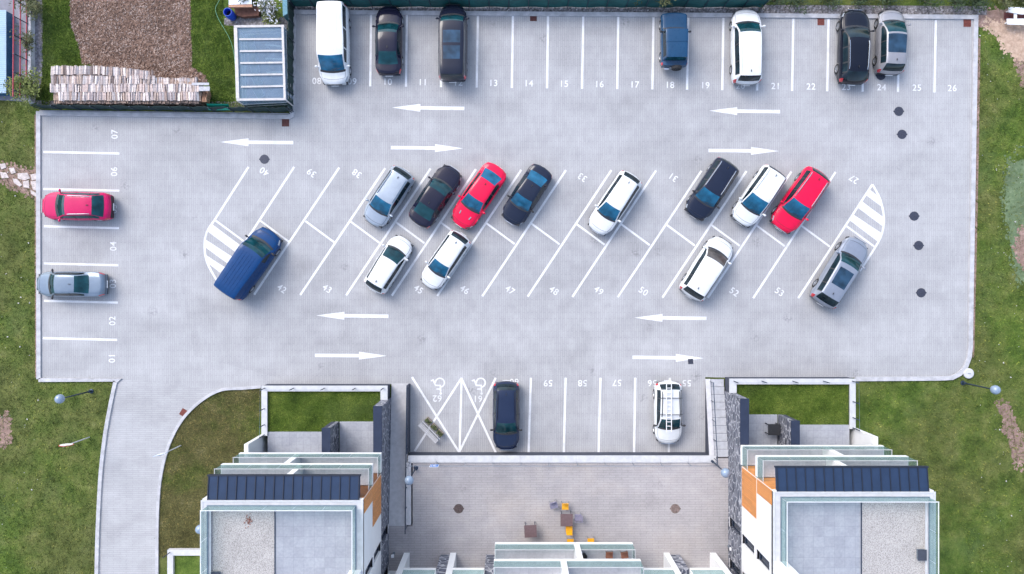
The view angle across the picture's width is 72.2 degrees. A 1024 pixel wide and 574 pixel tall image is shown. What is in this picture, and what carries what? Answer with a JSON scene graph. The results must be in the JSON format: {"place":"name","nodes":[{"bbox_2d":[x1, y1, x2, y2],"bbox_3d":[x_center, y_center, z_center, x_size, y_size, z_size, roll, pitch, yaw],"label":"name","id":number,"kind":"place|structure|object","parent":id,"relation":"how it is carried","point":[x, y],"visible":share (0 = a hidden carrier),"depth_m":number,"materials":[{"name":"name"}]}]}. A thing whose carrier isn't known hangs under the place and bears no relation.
{"place":"outdoors","nodes":[
{"label":"outdoors","id":0,"kind":"place"},
{"bbox_2d":[0,0,25,100],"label":"grey yard","id":1,"kind":"structure","parent":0,"point":[4,4],"depth_m":50.01,"materials":[{"name":"concrete"}]},
{"bbox_2d":[0,10,12,95],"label":"storage container","id":2,"kind":"object","parent":1,"relation":"on","point":[6,41],"visible":0.79,"depth_m":49.24,"materials":[{"name":"metal"}]},
{"bbox_2d":[35,0,42,95],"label":"grit path","id":3,"kind":"structure","parent":0,"point":[38,44],"depth_m":50.01,"materials":[{"name":"grey gravel"}]},
{"bbox_2d":[1,65,43,111],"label":"shrub","id":4,"kind":"object","parent":3,"relation":"on","point":[28,88],"visible":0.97,"depth_m":48.76,"materials":[{"name":"green plant"}]},
{"bbox_2d":[9,23,35,58],"bbox_3d":[-34.152,-17.172,49.332,1.596,1.409,2.406,0,90,0],"label":"shrub","id":5,"kind":"object","parent":3,"relation":"on","point":[28,42],"visible":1,"depth_m":49.14,"materials":[{"name":"green plant"}]},
{"bbox_2d":[99,379,216,573],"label":"driveway","id":6,"kind":"structure","parent":0,"point":[145,417],"depth_m":50.00,"materials":[{"name":"white concrete"}]},
{"bbox_2d":[36,0,288,107],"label":"garden lawn","id":7,"kind":"structure","parent":0,"point":[240,42],"depth_m":50.02,"materials":[{"name":"green plant"}]},
{"bbox_2d":[53,73,206,106],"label":"stacked logs","id":8,"kind":"object","parent":7,"relation":"on","point":[186,103],"visible":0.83,"depth_m":48.89,"materials":[{"name":"brown wood"}]},
{"bbox_2d":[199,91,210,103],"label":"end logs","id":9,"kind":"object","parent":8,"relation":"attached to","point":[206,97],"visible":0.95,"depth_m":49.15,"materials":[{"name":"brown wood"}]},
{"bbox_2d":[69,0,207,82],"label":"vegetable bed","id":10,"kind":"object","parent":7,"relation":"on","point":[123,42],"visible":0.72,"depth_m":50.01,"materials":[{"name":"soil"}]},
{"bbox_2d":[223,8,236,20],"bbox_3d":[-19.886,-19.227,49.555,0.660,0.930,0.655,0,90,0],"label":"barrel","id":11,"kind":"object","parent":7,"relation":"on","point":[229,14],"visible":1,"depth_m":49.42,"materials":[{"name":"blue plastic"}]},
{"bbox_2d":[228,0,252,7],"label":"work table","id":12,"kind":"object","parent":7,"relation":"on","point":[237,4],"visible":1,"depth_m":49.09,"materials":[{"name":"white wood"}]},
{"bbox_2d":[234,6,260,18],"bbox_3d":[-18.733,-19.458,49.835,1.809,0.390,0.693,-4,90,0],"label":"compost box","id":13,"kind":"object","parent":7,"relation":"on","point":[247,13],"visible":0.77,"depth_m":49.64,"materials":[{"name":"brown wood"}]},
{"bbox_2d":[253,0,282,23],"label":"shrub","id":14,"kind":"object","parent":7,"relation":"on","point":[269,7],"visible":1,"depth_m":48.96,"materials":[{"name":"white plant"}]},
{"bbox_2d":[282,0,288,20],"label":"water tank","id":15,"kind":"object","parent":7,"relation":"on","point":[285,8],"visible":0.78,"depth_m":48.90,"materials":[{"name":"blue plastic"}]},
{"bbox_2d":[159,389,260,556],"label":"lawn","id":16,"kind":"structure","parent":0,"point":[220,457],"depth_m":50.02,"materials":[{"name":"green plant"}]},
{"bbox_2d":[224,16,285,25],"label":"dirt path","id":17,"kind":"structure","parent":0,"point":[248,21],"depth_m":50.01,"materials":[{"name":"grey concrete"}]},
{"bbox_2d":[262,11,281,24],"bbox_3d":[-16.922,-18.976,49.611,1.415,0.858,1.419,0,90,0],"label":"shrub","id":18,"kind":"object","parent":17,"relation":"on","point":[273,18],"visible":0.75,"depth_m":49.49,"materials":[{"name":"green plant"}]},
{"bbox_2d":[246,30,286,101],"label":"greenhouse floor","id":19,"kind":"structure","parent":0,"point":[275,92],"depth_m":50.01,"materials":[{"name":"concrete"}]},
{"bbox_2d":[268,391,379,431],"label":"grass","id":20,"kind":"structure","parent":0,"point":[287,410],"depth_m":49.02,"materials":[{"name":"green plant"}]},
{"bbox_2d":[389,521,412,570],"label":"plaza","id":21,"kind":"structure","parent":0,"point":[400,542],"depth_m":48.90,"materials":[{"name":"grey concrete"}]},
{"bbox_2d":[41,14,972,453],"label":"car park","id":22,"kind":"structure","parent":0,"point":[569,320],"depth_m":50.00,"materials":[{"name":"asphalt"}]},
{"bbox_2d":[36,269,107,298],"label":"parked car","id":23,"kind":"object","parent":22,"relation":"on","point":[53,283],"visible":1,"depth_m":48.99,"materials":[{"name":"silver metal"}]},
{"bbox_2d":[42,189,113,221],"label":"parked car","id":24,"kind":"object","parent":22,"relation":"on","point":[59,206],"visible":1,"depth_m":48.77,"materials":[{"name":"red metal"}]},
{"bbox_2d":[214,227,282,300],"bbox_3d":[-18.357,-1.679,49.022,2.486,1.957,5.458,35,90,0],"label":"delivery van","id":25,"kind":"object","parent":22,"relation":"on","point":[249,261],"visible":1,"depth_m":48.12,"materials":[{"name":"blue metal"}]},
{"bbox_2d":[314,1,351,84],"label":"passenger van","id":26,"kind":"object","parent":22,"relation":"on","point":[333,24],"visible":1,"depth_m":48.11,"materials":[{"name":"white metal"}]},
{"bbox_2d":[372,6,403,75],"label":"parked car","id":27,"kind":"object","parent":22,"relation":"on","point":[389,26],"visible":1,"depth_m":48.98,"materials":[{"name":"black metal"}]},
{"bbox_2d":[363,165,414,227],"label":"parked car","id":28,"kind":"object","parent":22,"relation":"on","point":[393,190],"visible":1,"depth_m":48.78,"materials":[{"name":"white metal"}]},
{"bbox_2d":[364,235,413,293],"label":"parked car","id":29,"kind":"object","parent":22,"relation":"on","point":[393,257],"visible":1,"depth_m":48.77,"materials":[{"name":"white metal"}]},
{"bbox_2d":[418,417,443,442],"bbox_3d":[-5.701,10.089,49.570,0.942,0.860,1.760,-44,90,0],"label":"bench","id":30,"kind":"object","parent":22,"relation":"on","point":[434,426],"visible":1,"depth_m":49.52,"materials":[{"name":"concrete"}]},
{"bbox_2d":[409,164,461,228],"bbox_3d":[-5.373,-6.380,49.262,2.279,1.476,4.786,34,90,0],"label":"parked car","id":31,"kind":"object","parent":22,"relation":"on","point":[441,187],"visible":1,"depth_m":48.98,"materials":[{"name":"black metal"}]},
{"bbox_2d":[420,230,470,289],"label":"parked car","id":32,"kind":"object","parent":22,"relation":"on","point":[447,256],"visible":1,"depth_m":48.82,"materials":[{"name":"white metal"}]},
{"bbox_2d":[435,4,468,82],"bbox_3d":[-4.141,-17.081,49.053,2.364,1.895,5.413,0,90,0],"label":"people carrier","id":33,"kind":"object","parent":22,"relation":"on","point":[452,43],"visible":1,"depth_m":48.14,"materials":[{"name":"black metal"}]},
{"bbox_2d":[440,74,462,78],"bbox_3d":[-4.155,-14.556,48.532,1.553,0.745,0.162,0,90,0],"label":"rear window","id":34,"kind":"structure","parent":33,"relation":"in","point":[449,76],"depth_m":48.46,"materials":[{"name":"black glass"}]},
{"bbox_2d":[451,162,506,229],"bbox_3d":[-2.351,-6.402,49.297,2.303,1.407,5.055,35,90,0],"label":"parked car","id":35,"kind":"object","parent":22,"relation":"on","point":[484,187],"visible":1,"depth_m":49.01,"materials":[{"name":"red metal"}]},
{"bbox_2d":[490,380,521,449],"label":"parked car","id":36,"kind":"object","parent":22,"relation":"on","point":[506,429],"visible":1,"depth_m":48.67,"materials":[{"name":"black metal"}]},
{"bbox_2d":[501,164,551,226],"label":"parked car","id":37,"kind":"object","parent":22,"relation":"on","point":[525,196],"visible":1,"depth_m":48.98,"materials":[{"name":"black metal"}]},
{"bbox_2d":[588,170,641,235],"bbox_3d":[7.186,-5.888,49.220,2.214,1.561,4.831,34,90,0],"label":"parked car","id":38,"kind":"object","parent":22,"relation":"on","point":[614,202],"visible":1,"depth_m":48.73,"materials":[{"name":"white metal"}]},
{"bbox_2d":[653,380,685,443],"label":"parked car","id":39,"kind":"object","parent":22,"relation":"on","point":[661,434],"visible":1,"depth_m":48.70,"materials":[{"name":"white metal"}]},
{"bbox_2d":[666,381,671,431],"bbox_3d":[10.757,8.206,48.160,0.384,0.060,3.480,0,90,0],"label":"ladder","id":40,"kind":"object","parent":39,"relation":"attached to","point":[666,406],"visible":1,"depth_m":48.13,"materials":[{"name":"white metal"}]},
{"bbox_2d":[659,12,690,70],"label":"off road car","id":41,"kind":"object","parent":22,"relation":"on","point":[673,53],"visible":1,"depth_m":48.73,"materials":[{"name":"blue metal"}]},
{"bbox_2d":[679,236,732,301],"bbox_3d":[13.700,-1.298,49.149,2.371,1.702,4.786,33,90,0],"label":"parked car","id":42,"kind":"object","parent":22,"relation":"on","point":[701,276],"visible":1,"depth_m":48.57,"materials":[{"name":"white metal"}]},
{"bbox_2d":[684,157,738,220],"bbox_3d":[14.014,-6.873,49.227,2.294,1.546,4.652,34,90,0],"label":"parked car","id":43,"kind":"object","parent":22,"relation":"on","point":[709,191],"visible":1,"depth_m":48.76,"materials":[{"name":"black metal"}]},
{"bbox_2d":[729,9,765,85],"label":"parked car","id":44,"kind":"object","parent":22,"relation":"on","point":[745,29],"visible":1,"depth_m":48.55,"materials":[{"name":"white metal"}]},
{"bbox_2d":[730,164,786,227],"bbox_3d":[17.282,-6.380,49.147,2.291,1.706,4.607,35,90,0],"label":"parked car","id":45,"kind":"object","parent":22,"relation":"on","point":[751,205],"visible":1,"depth_m":48.66,"materials":[{"name":"white metal"}]},
{"bbox_2d":[769,166,829,233],"bbox_3d":[20.192,-6.089,49.147,2.397,1.706,4.965,35,90,0],"label":"parked car","id":46,"kind":"object","parent":22,"relation":"on","point":[791,211],"visible":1,"depth_m":48.69,"materials":[{"name":"red metal"}]},
{"bbox_2d":[809,236,867,308],"bbox_3d":[23.036,-1.030,49.169,2.399,1.661,5.323,32,90,0],"label":"parked car","id":47,"kind":"object","parent":22,"relation":"on","point":[832,284],"visible":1,"depth_m":48.73,"materials":[{"name":"silver metal"}]},
{"bbox_2d":[834,9,874,85],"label":"parked car","id":48,"kind":"object","parent":22,"relation":"on","point":[853,45],"visible":1,"depth_m":48.77,"materials":[{"name":"black metal"}]},
{"bbox_2d":[872,9,910,75],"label":"parked car","id":49,"kind":"object","parent":22,"relation":"on","point":[891,38],"visible":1,"depth_m":48.79,"materials":[{"name":"silver metal"}]},
{"bbox_2d":[0,0,1023,573],"bbox_3d":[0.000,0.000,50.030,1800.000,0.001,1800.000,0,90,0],"label":"ground","id":50,"kind":"structure","parent":0,"point":[954,552],"depth_m":50.03,"materials":[{"name":"green plant"}]},
{"bbox_2d":[0,410,12,449],"bbox_3d":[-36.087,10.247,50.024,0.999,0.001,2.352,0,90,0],"label":"bare earth","id":51,"kind":"structure","parent":50,"relation":"on","point":[5,425],"depth_m":50.02,"materials":[{"name":"beige soil"}]},
{"bbox_2d":[0,160,34,199],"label":"bare earth","id":52,"kind":"structure","parent":50,"relation":"on","point":[10,179],"depth_m":50.02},
{"bbox_2d":[8,0,43,22],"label":"shrub","id":53,"kind":"object","parent":50,"relation":"on","point":[33,6],"visible":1,"depth_m":48.73,"materials":[{"name":"green plant"}]},
{"bbox_2d":[26,8,34,103],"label":"garden wall","id":54,"kind":"structure","parent":50,"relation":"on","point":[31,59],"depth_m":49.64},
{"bbox_2d":[12,0,27,96],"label":"steel fence","id":55,"kind":"object","parent":54,"relation":"on","point":[19,74],"visible":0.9,"depth_m":48.77,"materials":[{"name":"metal"}]},
{"bbox_2d":[34,115,35,377],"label":"curb","id":56,"kind":"structure","parent":50,"relation":"on","point":[35,248],"depth_m":50.02,"materials":[{"name":"grey concrete"}]},
{"bbox_2d":[54,389,93,403],"bbox_3d":[-29.932,7.409,48.100,0.620,3.800,0.620,0,90,0],"label":"street lamp","id":57,"kind":"object","parent":50,"relation":"on","point":[59,398],"visible":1,"depth_m":46.44,"materials":[{"name":"metal"}]},
{"bbox_2d":[38,378,121,573],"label":"kerb","id":58,"kind":"structure","parent":50,"relation":"on","point":[115,381],"depth_m":49.90,"materials":[{"name":"concrete"}]},
{"bbox_2d":[30,104,291,112],"bbox_3d":[-24.545,-12.568,49.445,17.834,1.310,0.172,1,90,0],"label":"fence","id":59,"kind":"object","parent":50,"relation":"on","point":[173,108],"visible":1,"depth_m":49.37,"materials":[{"name":"green"}]},
{"bbox_2d":[39,110,288,114],"bbox_3d":[-24.750,-12.432,50.032,17.729,0.135,0.080,1,90,0],"label":"kerb haunch","id":60,"kind":"object","parent":50,"relation":"on","point":[165,112],"visible":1,"depth_m":49.97,"materials":[{"name":"concrete"}]},
{"bbox_2d":[162,548,199,573],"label":"side garden","id":61,"kind":"object","parent":50,"relation":"on","point":[183,560],"visible":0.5,"depth_m":49.88,"materials":[{"name":"concrete"}]},
{"bbox_2d":[155,385,260,573],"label":"kerb","id":62,"kind":"structure","parent":50,"relation":"on","point":[196,404],"depth_m":49.90,"materials":[{"name":"concrete"}]},
{"bbox_2d":[234,25,292,106],"bbox_3d":[-17.214,-15.316,48.906,3.432,2.227,5.344,0,90,0],"label":"greenhouse","id":63,"kind":"object","parent":50,"relation":"on","point":[236,30],"visible":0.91,"depth_m":48.07,"materials":[{"name":"white metal"}]},
{"bbox_2d":[287,0,294,111],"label":"fence","id":64,"kind":"object","parent":50,"relation":"on","point":[290,69],"visible":0.98,"depth_m":49.28,"materials":[{"name":"green"}]},
{"bbox_2d":[200,435,389,573],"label":"apartment building","id":65,"kind":"structure","parent":50,"relation":"on","point":[317,512],"depth_m":40.53,"materials":[{"name":"paint"}]},
{"bbox_2d":[259,384,389,451],"bbox_3d":[-13.025,9.522,49.019,8.758,2.361,5.317,0,90,0],"label":"terrace garden","id":66,"kind":"object","parent":50,"relation":"on","point":[355,436],"visible":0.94,"depth_m":48.91,"materials":[{"name":"concrete"}]},
{"bbox_2d":[322,422,338,451],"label":"stone wall","id":67,"kind":"structure","parent":66,"relation":"on","point":[330,436],"depth_m":46.99,"materials":[{"name":"stone"}]},
{"bbox_2d":[373,398,390,470],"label":"stone wall","id":68,"kind":"structure","parent":50,"relation":"on","point":[381,424],"depth_m":46.92,"materials":[{"name":"stone"}]},
{"bbox_2d":[389,383,408,525],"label":"ramp","id":69,"kind":"structure","parent":50,"relation":"on","point":[397,461],"depth_m":49.44,"materials":[{"name":"concrete"}]},
{"bbox_2d":[405,383,412,533],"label":"ramp wall","id":70,"kind":"structure","parent":50,"relation":"on","point":[408,500],"depth_m":48.76,"materials":[{"name":"concrete"}]},
{"bbox_2d":[36,10,978,380],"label":"kerb","id":71,"kind":"structure","parent":50,"relation":"on","point":[572,14],"depth_m":49.90,"materials":[{"name":"concrete"}]},
{"bbox_2d":[1,7,1018,561],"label":"pebbles","id":72,"kind":"object","parent":50,"relation":"on","point":[985,361],"visible":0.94,"depth_m":49.98,"materials":[{"name":"grey stone"}]},
{"bbox_2d":[289,0,768,8],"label":"fence","id":73,"kind":"object","parent":50,"relation":"on","point":[586,4],"visible":0.91,"depth_m":49.32,"materials":[{"name":"metal"}]},
{"bbox_2d":[388,542,731,573],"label":"apartment building","id":74,"kind":"structure","parent":50,"relation":"on","point":[537,558],"depth_m":45.95,"materials":[{"name":"white paint"}]},
{"bbox_2d":[408,452,715,461],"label":"retaining wall","id":75,"kind":"structure","parent":50,"relation":"on","point":[559,456],"depth_m":48.80,"materials":[{"name":"concrete"}]},
{"bbox_2d":[408,462,718,465],"bbox_3d":[3.531,12.210,48.415,21.318,0.969,0.062,0,90,0],"label":"railing","id":76,"kind":"object","parent":75,"relation":"on","point":[563,462],"visible":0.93,"depth_m":48.84,"materials":[{"name":"metal"}]},
{"bbox_2d":[705,379,717,464],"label":"stair wall","id":77,"kind":"structure","parent":50,"relation":"on","point":[709,445],"depth_m":49.36,"materials":[{"name":"concrete"}]},
{"bbox_2d":[710,379,727,456],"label":"staircase","id":78,"kind":"structure","parent":50,"relation":"on","point":[721,429],"depth_m":49.34,"materials":[{"name":"concrete"}]},
{"bbox_2d":[724,391,748,464],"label":"stone wall","id":79,"kind":"structure","parent":50,"relation":"on","point":[737,413],"depth_m":47.10,"materials":[{"name":"stone"}]},
{"bbox_2d":[725,377,859,444],"bbox_3d":[19.493,9.033,49.019,8.758,2.361,5.317,0,90,0],"label":"terrace garden","id":80,"kind":"object","parent":50,"relation":"on","point":[829,434],"visible":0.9,"depth_m":48.91,"materials":[{"name":"concrete"}]},
{"bbox_2d":[765,423,779,434],"bbox_3d":[17.982,9.780,48.540,0.840,0.740,0.760,0,90,0],"label":"garden table","id":81,"kind":"object","parent":80,"relation":"on","point":[773,429],"visible":1,"depth_m":48.17,"materials":[{"name":"black plastic"}]},
{"bbox_2d":[778,415,799,444],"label":"stone wall","id":82,"kind":"structure","parent":80,"relation":"on","point":[789,431],"depth_m":47.11,"materials":[{"name":"stone"}]},
{"bbox_2d":[784,0,810,13],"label":"shrub","id":83,"kind":"object","parent":50,"relation":"on","point":[797,2],"visible":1,"depth_m":49.22,"materials":[{"name":"green plant"}]},
{"bbox_2d":[727,428,938,573],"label":"apartment building","id":84,"kind":"structure","parent":50,"relation":"on","point":[861,503],"depth_m":40.53,"materials":[{"name":"paint"}]},
{"bbox_2d":[756,549,768,569],"bbox_3d":[15.152,16.404,42.124,0.316,2.082,0.618,0,90,0],"label":"window","id":85,"kind":"structure","parent":84,"relation":"in","point":[761,557],"depth_m":42.49,"materials":[{"name":"glass"}]},
{"bbox_2d":[916,549,926,560],"bbox_3d":[23.539,15.381,40.410,0.500,0.219,0.620,0,90,0],"label":"roof vent","id":86,"kind":"object","parent":84,"relation":"on","point":[921,554],"visible":1,"depth_m":40.30,"materials":[{"name":"metal"}]},
{"bbox_2d":[945,0,969,11],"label":"shrub","id":87,"kind":"object","parent":50,"relation":"on","point":[957,1],"visible":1,"depth_m":49.23,"materials":[{"name":"green plant"}]},
{"bbox_2d":[972,38,980,354],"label":"curb","id":88,"kind":"structure","parent":50,"relation":"on","point":[977,149],"depth_m":50.02,"materials":[{"name":"grey concrete"}]},
{"bbox_2d":[960,381,1000,393],"bbox_3d":[32.068,6.818,48.150,0.620,3.700,0.620,0,90,0],"label":"street lamp","id":89,"kind":"object","parent":50,"relation":"on","point":[995,389],"visible":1,"depth_m":46.55,"materials":[{"name":"metal"}]},
{"bbox_2d":[968,0,994,12],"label":"shrub","id":90,"kind":"object","parent":50,"relation":"on","point":[975,3],"visible":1,"depth_m":49.32,"materials":[{"name":"green plant"}]},
{"bbox_2d":[982,16,1023,63],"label":"sand patch","id":91,"kind":"object","parent":50,"relation":"on","point":[1005,48],"visible":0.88,"depth_m":50.02,"materials":[{"name":"beige sand"}]},
{"bbox_2d":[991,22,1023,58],"bbox_3d":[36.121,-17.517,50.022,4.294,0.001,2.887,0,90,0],"label":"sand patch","id":92,"kind":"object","parent":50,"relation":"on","point":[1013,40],"visible":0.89,"depth_m":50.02,"materials":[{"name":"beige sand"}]},
{"bbox_2d":[994,398,1023,471],"bbox_3d":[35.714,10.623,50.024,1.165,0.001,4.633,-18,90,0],"label":"bare earth","id":93,"kind":"structure","parent":50,"relation":"on","point":[1017,441],"depth_m":50.02,"materials":[{"name":"brown soil"}]},
{"bbox_2d":[999,145,1023,288],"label":"moss patch","id":94,"kind":"object","parent":50,"relation":"on","point":[1007,212],"visible":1,"depth_m":50.02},
{"bbox_2d":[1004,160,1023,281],"bbox_3d":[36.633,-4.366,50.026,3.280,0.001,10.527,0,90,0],"label":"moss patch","id":95,"kind":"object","parent":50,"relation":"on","point":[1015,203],"visible":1,"depth_m":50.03,"materials":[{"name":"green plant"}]},
{"bbox_2d":[1011,225,1023,270],"bbox_3d":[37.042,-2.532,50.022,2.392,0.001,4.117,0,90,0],"label":"bare earth","id":96,"kind":"structure","parent":50,"relation":"on","point":[1020,248],"depth_m":50.02,"materials":[{"name":"beige soil"}]},
{"bbox_2d":[413,457,727,570],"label":"plaza","id":97,"kind":"structure","parent":0,"point":[610,502],"depth_m":48.90,"materials":[{"name":"grey concrete"}]},
{"bbox_2d":[524,522,536,537],"bbox_3d":[1.269,16.743,48.526,0.840,0.752,0.850,-3,90,0],"label":"cafe table","id":98,"kind":"object","parent":97,"relation":"on","point":[530,531],"visible":1,"depth_m":48.15,"materials":[{"name":"metal"}]},
{"bbox_2d":[560,511,572,525],"bbox_3d":[3.743,15.977,48.526,0.840,0.752,0.850,0,90,0],"label":"cafe table","id":99,"kind":"object","parent":97,"relation":"on","point":[566,519],"visible":1,"depth_m":48.15,"materials":[{"name":"metal"}]},
{"bbox_2d":[294,5,986,14],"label":"verge","id":100,"kind":"structure","parent":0,"point":[867,9],"depth_m":50.02,"materials":[{"name":"green plant"}]},
{"bbox_2d":[737,384,848,424],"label":"grass","id":101,"kind":"structure","parent":0,"point":[826,405],"depth_m":49.02,"materials":[{"name":"green plant"}]},
{"bbox_2d":[978,10,1006,24],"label":"bare earth","id":102,"kind":"structure","parent":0,"point":[996,15],"depth_m":50.03,"materials":[{"name":"brown soil"}]},
{"bbox_2d":[1004,12,1023,19],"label":"ground mat","id":103,"kind":"object","parent":102,"relation":"on","point":[1007,15],"visible":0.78,"depth_m":49.99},
{"bbox_2d":[1005,7,1023,24],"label":"picnic bench","id":104,"kind":"object","parent":103,"relation":"on","point":[1016,11],"visible":1,"depth_m":49.48,"materials":[{"name":"white wood"}]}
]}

